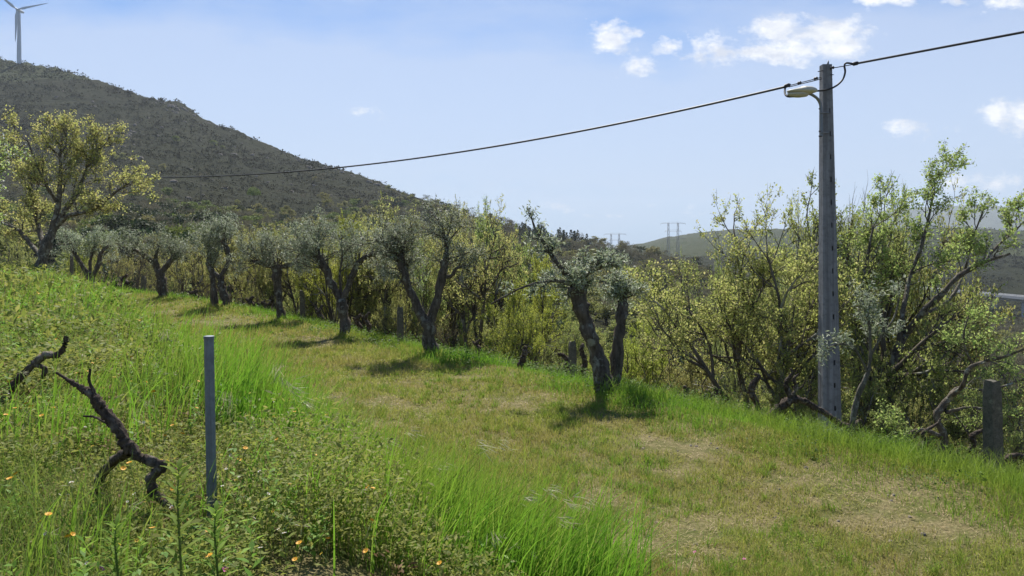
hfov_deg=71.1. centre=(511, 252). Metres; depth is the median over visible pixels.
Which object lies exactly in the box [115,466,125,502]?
marigold
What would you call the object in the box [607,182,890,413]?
oak tree
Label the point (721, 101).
overhead cable
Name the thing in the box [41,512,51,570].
marigold
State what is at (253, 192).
umbrella pine
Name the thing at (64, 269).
oak tree
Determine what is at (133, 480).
marigold
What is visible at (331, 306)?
young oak
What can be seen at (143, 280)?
vineyard post
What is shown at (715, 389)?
vine stump
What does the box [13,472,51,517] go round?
marigold
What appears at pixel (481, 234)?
oak tree
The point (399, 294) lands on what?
young oak
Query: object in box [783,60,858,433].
utility pole
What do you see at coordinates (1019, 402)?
young oak
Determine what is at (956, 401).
young oak
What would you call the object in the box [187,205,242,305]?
olive tree
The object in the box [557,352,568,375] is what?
vine stump
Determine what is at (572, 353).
vineyard post
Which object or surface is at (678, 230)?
power pylon
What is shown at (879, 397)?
young oak
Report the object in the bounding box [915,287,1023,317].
viaduct
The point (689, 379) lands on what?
young oak
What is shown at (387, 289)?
oak tree
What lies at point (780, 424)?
lush grass
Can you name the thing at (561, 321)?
evergreen oak
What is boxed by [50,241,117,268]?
oak tree
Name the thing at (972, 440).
vine stump
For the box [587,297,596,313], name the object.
oak tree
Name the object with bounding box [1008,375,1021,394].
bare tree
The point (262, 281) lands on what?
oak tree
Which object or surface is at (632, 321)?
oak tree
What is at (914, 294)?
young oak
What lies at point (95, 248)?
olive tree
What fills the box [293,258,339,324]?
young oak
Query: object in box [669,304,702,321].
evergreen oak
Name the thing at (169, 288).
oak tree
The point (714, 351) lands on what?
young oak
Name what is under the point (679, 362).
evergreen oak
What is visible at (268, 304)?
vine stump
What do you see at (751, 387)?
vine stump
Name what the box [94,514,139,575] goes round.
leafy weed
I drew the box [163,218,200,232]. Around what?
bare tree
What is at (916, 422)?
young oak
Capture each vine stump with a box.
[0,335,68,406]
[55,369,194,528]
[119,274,129,288]
[188,289,198,298]
[245,296,255,308]
[257,301,267,310]
[264,301,274,312]
[314,305,324,324]
[352,314,362,330]
[361,312,371,333]
[472,339,481,354]
[516,346,527,368]
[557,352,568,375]
[579,343,587,377]
[682,385,688,396]
[703,389,710,400]
[709,387,719,401]
[747,373,761,414]
[765,368,862,429]
[917,418,941,450]
[966,428,982,454]
[1004,453,1023,462]
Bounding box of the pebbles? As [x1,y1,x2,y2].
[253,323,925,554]
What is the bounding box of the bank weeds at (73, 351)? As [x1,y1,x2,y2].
[0,256,545,575]
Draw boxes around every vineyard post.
[70,253,73,277]
[141,276,145,290]
[300,290,305,318]
[397,307,403,341]
[568,340,576,378]
[982,379,1003,470]
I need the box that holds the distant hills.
[0,58,1023,258]
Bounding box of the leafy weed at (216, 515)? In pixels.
[190,500,242,575]
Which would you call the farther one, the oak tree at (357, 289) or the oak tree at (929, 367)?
the oak tree at (357, 289)
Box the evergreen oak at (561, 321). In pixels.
[549,320,564,340]
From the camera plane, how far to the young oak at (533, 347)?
21.93 m
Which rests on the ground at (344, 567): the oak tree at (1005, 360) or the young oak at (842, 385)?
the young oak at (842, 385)
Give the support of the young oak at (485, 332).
on the ground at (344, 567)
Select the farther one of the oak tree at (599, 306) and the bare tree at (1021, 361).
the oak tree at (599, 306)
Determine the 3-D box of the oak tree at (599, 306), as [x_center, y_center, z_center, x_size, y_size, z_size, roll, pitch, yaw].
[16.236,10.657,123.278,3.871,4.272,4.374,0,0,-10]
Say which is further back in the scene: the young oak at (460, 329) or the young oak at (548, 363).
the young oak at (460, 329)
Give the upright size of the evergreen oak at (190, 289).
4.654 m
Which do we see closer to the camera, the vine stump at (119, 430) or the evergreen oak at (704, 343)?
the vine stump at (119, 430)
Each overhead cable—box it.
[69,86,783,178]
[858,31,1023,63]
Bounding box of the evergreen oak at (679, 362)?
[667,351,684,366]
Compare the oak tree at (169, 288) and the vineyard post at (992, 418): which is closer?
the vineyard post at (992, 418)
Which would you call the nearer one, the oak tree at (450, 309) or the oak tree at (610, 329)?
the oak tree at (450, 309)
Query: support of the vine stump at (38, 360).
on the ground at (344, 567)
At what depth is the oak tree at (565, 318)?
102.12 m
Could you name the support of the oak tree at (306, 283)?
on the ground at (344, 567)
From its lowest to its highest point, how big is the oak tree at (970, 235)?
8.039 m
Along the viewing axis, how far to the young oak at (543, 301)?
26.62 m
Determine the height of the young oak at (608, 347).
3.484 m
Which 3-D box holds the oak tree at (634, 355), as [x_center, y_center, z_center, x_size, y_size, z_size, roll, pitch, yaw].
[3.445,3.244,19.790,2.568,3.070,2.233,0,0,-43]
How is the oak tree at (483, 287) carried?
on the ground at (344, 567)
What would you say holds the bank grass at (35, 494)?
on the ground at (344, 567)
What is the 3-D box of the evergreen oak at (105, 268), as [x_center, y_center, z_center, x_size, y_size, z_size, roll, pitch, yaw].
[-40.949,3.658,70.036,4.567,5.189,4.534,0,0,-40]
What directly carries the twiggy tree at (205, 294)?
on the ground at (344, 567)
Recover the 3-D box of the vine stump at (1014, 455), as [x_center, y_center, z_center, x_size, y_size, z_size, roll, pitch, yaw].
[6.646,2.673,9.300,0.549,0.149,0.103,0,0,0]
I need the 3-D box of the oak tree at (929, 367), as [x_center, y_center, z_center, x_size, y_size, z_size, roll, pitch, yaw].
[9.310,2.057,18.959,6.299,9.054,5.889,0,0,33]
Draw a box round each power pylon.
[608,233,621,245]
[661,222,685,261]
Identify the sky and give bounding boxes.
[0,0,1023,246]
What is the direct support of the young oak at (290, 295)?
on the ground at (344, 567)
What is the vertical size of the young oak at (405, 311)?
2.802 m
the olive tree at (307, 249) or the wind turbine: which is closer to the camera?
the olive tree at (307, 249)
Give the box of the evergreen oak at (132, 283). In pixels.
[117,269,155,292]
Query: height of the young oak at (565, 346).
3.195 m
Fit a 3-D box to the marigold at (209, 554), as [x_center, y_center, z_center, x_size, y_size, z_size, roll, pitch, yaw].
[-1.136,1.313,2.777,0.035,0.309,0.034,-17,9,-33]
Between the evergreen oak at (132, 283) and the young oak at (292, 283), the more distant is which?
the evergreen oak at (132, 283)
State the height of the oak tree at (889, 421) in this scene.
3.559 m
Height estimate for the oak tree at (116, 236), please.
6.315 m
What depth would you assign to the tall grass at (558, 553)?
5.06 m
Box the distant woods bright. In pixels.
[1,186,413,244]
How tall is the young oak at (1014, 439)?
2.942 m
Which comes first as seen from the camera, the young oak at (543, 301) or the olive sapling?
the olive sapling
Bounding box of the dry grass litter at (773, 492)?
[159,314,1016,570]
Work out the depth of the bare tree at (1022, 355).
106.78 m
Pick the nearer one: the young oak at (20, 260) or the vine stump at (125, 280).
the vine stump at (125, 280)
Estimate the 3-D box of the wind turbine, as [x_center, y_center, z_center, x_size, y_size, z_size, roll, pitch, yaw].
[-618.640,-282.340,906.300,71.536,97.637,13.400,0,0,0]
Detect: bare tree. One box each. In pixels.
[33,230,47,254]
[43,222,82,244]
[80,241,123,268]
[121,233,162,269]
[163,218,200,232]
[598,298,627,317]
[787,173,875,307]
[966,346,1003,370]
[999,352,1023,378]
[1006,371,1023,393]
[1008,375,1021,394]
[1012,357,1023,382]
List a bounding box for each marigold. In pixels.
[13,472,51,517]
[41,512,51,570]
[44,531,75,573]
[64,534,71,573]
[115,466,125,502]
[127,461,141,511]
[205,552,214,575]
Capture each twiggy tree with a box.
[106,241,156,290]
[159,228,195,295]
[181,243,218,299]
[233,230,287,308]
[233,244,261,302]
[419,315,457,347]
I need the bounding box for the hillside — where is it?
[0,79,1023,453]
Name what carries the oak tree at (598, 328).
on the hillside
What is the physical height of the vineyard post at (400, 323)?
1.422 m
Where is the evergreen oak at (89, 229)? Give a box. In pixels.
[65,227,97,240]
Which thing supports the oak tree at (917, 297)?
on the ground at (344, 567)
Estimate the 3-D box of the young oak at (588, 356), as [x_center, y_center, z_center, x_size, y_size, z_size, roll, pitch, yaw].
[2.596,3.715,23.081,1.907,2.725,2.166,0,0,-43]
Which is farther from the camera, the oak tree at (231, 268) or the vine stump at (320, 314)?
the oak tree at (231, 268)
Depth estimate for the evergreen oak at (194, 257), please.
86.89 m
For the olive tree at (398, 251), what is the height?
4.326 m
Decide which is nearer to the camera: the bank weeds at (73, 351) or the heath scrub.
the bank weeds at (73, 351)
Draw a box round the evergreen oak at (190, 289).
[169,271,203,295]
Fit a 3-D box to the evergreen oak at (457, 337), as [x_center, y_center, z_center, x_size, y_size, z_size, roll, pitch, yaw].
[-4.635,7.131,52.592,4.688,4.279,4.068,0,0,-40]
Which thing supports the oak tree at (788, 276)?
on the ground at (344, 567)
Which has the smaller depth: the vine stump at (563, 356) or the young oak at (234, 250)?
the vine stump at (563, 356)
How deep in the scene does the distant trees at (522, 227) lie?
472.69 m
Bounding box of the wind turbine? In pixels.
[4,0,46,63]
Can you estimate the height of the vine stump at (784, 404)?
1.016 m
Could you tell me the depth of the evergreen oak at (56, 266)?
72.28 m
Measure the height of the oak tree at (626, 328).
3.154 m
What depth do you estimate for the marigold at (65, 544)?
2.95 m
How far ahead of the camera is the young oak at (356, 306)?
29.40 m
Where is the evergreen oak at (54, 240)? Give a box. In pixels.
[51,231,75,251]
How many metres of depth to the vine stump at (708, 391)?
13.37 m
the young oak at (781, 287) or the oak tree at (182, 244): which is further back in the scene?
the oak tree at (182, 244)
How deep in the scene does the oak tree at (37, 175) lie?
29.90 m
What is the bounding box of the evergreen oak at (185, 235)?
[178,231,232,265]
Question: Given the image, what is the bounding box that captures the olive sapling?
[813,272,907,443]
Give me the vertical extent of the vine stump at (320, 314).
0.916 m
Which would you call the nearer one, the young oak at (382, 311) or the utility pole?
the utility pole
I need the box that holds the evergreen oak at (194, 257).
[164,241,232,294]
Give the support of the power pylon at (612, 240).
on the distant hills
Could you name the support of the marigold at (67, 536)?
on the ground at (344, 567)
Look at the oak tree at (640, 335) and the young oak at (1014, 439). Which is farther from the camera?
the oak tree at (640, 335)
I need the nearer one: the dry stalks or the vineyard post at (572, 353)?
the dry stalks
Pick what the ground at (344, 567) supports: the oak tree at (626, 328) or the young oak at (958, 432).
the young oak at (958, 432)
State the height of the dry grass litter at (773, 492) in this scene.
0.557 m
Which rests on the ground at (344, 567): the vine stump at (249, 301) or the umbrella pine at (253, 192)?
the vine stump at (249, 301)
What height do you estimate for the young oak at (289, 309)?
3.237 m
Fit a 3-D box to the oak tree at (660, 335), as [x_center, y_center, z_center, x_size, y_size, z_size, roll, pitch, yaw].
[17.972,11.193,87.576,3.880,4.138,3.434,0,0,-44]
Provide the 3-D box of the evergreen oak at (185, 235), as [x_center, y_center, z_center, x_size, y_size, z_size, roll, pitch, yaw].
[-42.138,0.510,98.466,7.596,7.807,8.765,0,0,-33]
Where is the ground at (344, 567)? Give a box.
[0,293,1023,575]
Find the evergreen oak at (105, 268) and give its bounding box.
[66,263,118,288]
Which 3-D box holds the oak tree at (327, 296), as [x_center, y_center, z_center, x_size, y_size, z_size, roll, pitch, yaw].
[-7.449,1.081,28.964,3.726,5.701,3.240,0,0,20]
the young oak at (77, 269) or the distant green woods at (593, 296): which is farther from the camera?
the distant green woods at (593, 296)
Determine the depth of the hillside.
599.90 m
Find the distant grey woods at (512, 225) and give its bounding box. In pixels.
[0,138,1023,359]
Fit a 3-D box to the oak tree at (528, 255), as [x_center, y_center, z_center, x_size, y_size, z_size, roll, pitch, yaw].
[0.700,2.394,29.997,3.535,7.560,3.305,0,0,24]
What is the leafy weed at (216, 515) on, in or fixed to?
on the ground at (344, 567)
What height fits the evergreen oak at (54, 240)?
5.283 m
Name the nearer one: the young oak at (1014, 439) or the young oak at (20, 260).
the young oak at (1014, 439)
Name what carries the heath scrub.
on the hillside
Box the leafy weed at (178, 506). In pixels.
[148,453,209,575]
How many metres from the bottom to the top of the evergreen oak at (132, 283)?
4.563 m
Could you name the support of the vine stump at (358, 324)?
on the ground at (344, 567)
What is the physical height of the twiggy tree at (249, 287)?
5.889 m
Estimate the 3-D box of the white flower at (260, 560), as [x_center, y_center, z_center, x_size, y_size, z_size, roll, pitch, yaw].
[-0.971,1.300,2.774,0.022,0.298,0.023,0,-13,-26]
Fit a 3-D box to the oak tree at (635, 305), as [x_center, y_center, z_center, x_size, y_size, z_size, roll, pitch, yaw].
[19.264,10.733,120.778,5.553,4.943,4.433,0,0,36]
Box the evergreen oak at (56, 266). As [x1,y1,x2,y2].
[33,263,74,271]
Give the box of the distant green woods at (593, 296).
[0,152,1023,361]
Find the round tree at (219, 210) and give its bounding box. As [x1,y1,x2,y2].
[212,208,225,213]
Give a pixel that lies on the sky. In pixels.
(341, 83)
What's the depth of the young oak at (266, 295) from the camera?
38.56 m
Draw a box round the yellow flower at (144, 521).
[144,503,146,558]
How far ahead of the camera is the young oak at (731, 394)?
16.42 m
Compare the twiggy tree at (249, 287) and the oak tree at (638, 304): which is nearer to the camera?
the twiggy tree at (249, 287)
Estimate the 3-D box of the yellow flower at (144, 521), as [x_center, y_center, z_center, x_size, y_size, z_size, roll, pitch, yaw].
[-1.709,1.295,3.340,0.019,0.255,0.020,0,-12,-38]
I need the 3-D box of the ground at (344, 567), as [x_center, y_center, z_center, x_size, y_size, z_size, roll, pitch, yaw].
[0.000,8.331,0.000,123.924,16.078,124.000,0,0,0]
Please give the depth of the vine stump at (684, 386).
13.57 m
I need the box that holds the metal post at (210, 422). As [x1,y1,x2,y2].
[203,335,216,533]
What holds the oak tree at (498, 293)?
on the ground at (344, 567)
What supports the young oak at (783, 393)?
on the ground at (344, 567)
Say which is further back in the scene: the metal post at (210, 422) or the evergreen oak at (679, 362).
the evergreen oak at (679, 362)
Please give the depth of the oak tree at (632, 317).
106.20 m
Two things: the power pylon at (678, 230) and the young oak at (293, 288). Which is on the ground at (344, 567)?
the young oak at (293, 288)
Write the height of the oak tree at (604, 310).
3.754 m
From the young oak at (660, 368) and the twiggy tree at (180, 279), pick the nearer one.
the young oak at (660, 368)
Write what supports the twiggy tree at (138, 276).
on the ground at (344, 567)
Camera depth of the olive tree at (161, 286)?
34.83 m
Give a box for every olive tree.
[46,220,145,283]
[102,223,200,297]
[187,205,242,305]
[220,216,332,318]
[271,204,413,333]
[335,193,489,352]
[491,200,652,392]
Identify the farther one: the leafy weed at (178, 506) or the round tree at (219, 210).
the round tree at (219, 210)
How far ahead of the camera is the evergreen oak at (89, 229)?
126.97 m
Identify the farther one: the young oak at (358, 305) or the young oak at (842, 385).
the young oak at (358, 305)
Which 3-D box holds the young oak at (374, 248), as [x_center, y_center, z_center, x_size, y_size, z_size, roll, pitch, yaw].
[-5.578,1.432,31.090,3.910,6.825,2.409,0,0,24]
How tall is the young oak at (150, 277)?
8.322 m
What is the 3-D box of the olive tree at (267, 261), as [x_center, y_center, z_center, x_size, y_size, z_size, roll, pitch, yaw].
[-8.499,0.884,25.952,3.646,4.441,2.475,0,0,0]
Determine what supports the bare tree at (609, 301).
on the hillside
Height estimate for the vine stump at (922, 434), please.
0.557 m
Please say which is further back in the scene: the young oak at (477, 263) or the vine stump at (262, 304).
the young oak at (477, 263)
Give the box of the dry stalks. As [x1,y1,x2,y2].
[2,265,401,440]
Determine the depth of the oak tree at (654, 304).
116.90 m
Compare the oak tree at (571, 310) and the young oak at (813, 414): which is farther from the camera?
the oak tree at (571, 310)
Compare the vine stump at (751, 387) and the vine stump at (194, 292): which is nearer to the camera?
the vine stump at (751, 387)
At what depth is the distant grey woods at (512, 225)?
321.38 m
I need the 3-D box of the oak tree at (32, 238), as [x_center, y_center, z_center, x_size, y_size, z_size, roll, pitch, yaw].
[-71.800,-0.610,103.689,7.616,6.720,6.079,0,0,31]
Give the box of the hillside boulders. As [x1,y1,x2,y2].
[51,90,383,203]
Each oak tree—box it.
[0,104,161,269]
[0,225,37,259]
[0,226,38,262]
[21,256,49,268]
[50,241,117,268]
[55,264,109,286]
[85,231,124,261]
[158,224,201,254]
[162,235,203,268]
[167,278,191,295]
[217,223,267,303]
[226,221,301,310]
[288,208,376,324]
[292,214,337,316]
[311,212,412,329]
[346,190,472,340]
[354,205,437,334]
[424,200,493,347]
[430,194,528,352]
[431,194,525,355]
[473,196,544,353]
[506,222,567,367]
[557,302,577,320]
[558,305,577,321]
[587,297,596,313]
[587,318,674,388]
[594,306,614,323]
[595,327,607,339]
[596,303,612,318]
[604,322,624,343]
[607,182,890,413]
[608,302,642,326]
[610,319,632,330]
[626,315,643,335]
[626,318,652,334]
[632,298,647,314]
[633,329,646,344]
[641,324,658,333]
[644,302,662,330]
[651,328,670,345]
[666,367,688,390]
[721,191,867,416]
[760,167,1007,433]
[837,138,1023,439]
[837,173,1015,451]
[840,180,927,435]
[872,294,1023,454]
[994,350,1023,374]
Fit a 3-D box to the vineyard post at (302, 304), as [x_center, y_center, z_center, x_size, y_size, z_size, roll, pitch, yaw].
[-8.169,2.248,27.996,0.240,1.552,0.217,0,0,-17]
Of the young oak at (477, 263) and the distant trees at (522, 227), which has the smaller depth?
the young oak at (477, 263)
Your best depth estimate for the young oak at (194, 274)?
43.70 m
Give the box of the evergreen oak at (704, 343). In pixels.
[692,326,712,348]
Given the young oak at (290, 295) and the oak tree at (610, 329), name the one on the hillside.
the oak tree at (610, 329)
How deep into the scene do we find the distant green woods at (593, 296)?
333.26 m
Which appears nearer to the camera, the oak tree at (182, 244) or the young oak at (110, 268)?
the young oak at (110, 268)
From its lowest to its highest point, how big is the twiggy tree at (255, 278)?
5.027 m
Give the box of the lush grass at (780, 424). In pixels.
[101,285,1023,541]
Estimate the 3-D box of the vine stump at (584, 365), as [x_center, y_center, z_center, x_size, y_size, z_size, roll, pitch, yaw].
[1.647,2.503,16.402,0.232,0.841,0.170,0,0,0]
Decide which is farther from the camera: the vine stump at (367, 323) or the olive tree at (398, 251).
the vine stump at (367, 323)
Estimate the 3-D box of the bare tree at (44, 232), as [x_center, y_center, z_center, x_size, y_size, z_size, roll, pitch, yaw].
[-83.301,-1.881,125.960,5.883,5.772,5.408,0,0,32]
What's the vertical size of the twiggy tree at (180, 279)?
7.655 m
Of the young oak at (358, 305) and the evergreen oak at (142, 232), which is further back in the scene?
the evergreen oak at (142, 232)
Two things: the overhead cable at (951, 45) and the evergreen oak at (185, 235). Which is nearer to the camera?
the overhead cable at (951, 45)
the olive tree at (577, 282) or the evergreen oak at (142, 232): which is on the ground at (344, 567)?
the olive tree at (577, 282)
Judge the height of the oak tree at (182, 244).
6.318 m
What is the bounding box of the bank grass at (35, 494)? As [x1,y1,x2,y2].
[0,261,522,575]
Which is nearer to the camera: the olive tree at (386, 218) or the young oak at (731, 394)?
the young oak at (731, 394)
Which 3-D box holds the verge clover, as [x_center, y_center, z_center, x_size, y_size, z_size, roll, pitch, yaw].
[-3.950,2.873,22.997,6.662,1.952,36.222,0,0,-37]
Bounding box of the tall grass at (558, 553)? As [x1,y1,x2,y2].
[0,265,1023,575]
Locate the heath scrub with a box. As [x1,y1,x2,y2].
[0,57,1023,378]
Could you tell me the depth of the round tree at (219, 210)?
277.42 m
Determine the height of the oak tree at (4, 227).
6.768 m
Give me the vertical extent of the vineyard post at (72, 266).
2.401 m
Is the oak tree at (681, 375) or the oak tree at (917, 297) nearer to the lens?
the oak tree at (917, 297)
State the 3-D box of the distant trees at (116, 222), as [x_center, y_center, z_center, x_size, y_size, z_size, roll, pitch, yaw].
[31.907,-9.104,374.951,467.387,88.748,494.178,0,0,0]
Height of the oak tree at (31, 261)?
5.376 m
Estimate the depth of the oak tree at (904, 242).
21.63 m
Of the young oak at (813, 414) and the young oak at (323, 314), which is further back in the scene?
the young oak at (323, 314)
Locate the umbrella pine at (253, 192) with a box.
[247,187,260,195]
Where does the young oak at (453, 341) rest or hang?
on the ground at (344, 567)
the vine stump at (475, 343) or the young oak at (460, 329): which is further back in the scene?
the young oak at (460, 329)
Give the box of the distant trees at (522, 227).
[518,222,587,244]
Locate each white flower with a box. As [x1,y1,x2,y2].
[258,547,261,575]
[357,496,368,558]
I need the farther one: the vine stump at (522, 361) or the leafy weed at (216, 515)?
the vine stump at (522, 361)
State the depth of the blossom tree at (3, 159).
14.11 m
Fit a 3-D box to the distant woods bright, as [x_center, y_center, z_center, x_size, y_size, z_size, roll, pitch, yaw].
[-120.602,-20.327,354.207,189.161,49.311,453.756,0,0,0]
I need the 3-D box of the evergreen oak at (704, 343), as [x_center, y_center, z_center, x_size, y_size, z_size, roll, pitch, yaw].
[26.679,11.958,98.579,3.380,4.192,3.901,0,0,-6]
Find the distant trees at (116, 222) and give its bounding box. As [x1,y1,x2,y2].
[0,190,1023,348]
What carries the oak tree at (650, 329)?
on the hillside
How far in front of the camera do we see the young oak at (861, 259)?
26.48 m
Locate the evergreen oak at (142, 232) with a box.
[112,227,154,260]
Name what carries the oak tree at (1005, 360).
on the hillside
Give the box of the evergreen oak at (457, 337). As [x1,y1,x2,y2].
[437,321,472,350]
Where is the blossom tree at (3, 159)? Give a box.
[0,133,33,224]
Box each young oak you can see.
[0,230,37,268]
[53,233,101,281]
[81,240,138,286]
[137,230,173,292]
[160,232,226,295]
[200,233,253,302]
[202,225,264,304]
[238,272,299,312]
[263,274,333,316]
[264,221,331,314]
[278,225,298,311]
[284,266,332,316]
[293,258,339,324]
[317,244,370,324]
[319,233,399,327]
[333,263,403,332]
[362,208,417,312]
[370,284,447,342]
[372,217,422,338]
[373,288,413,335]
[410,231,490,352]
[419,212,486,350]
[456,208,510,346]
[463,302,512,356]
[474,275,570,370]
[488,248,580,366]
[500,302,594,372]
[537,318,608,374]
[553,331,628,377]
[577,328,658,385]
[625,341,680,396]
[626,328,722,396]
[667,352,722,400]
[670,239,771,410]
[703,368,754,413]
[754,328,899,434]
[755,383,848,424]
[774,237,816,400]
[789,358,953,444]
[816,352,862,420]
[842,207,899,407]
[845,364,982,462]
[860,242,949,415]
[860,385,969,454]
[917,355,1018,465]
[928,350,1023,474]
[937,377,1023,474]
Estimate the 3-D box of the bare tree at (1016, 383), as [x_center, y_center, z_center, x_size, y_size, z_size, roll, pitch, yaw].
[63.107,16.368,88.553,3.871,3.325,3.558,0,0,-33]
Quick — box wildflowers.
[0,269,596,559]
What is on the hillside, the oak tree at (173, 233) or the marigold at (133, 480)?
the oak tree at (173, 233)
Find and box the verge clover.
[172,292,987,499]

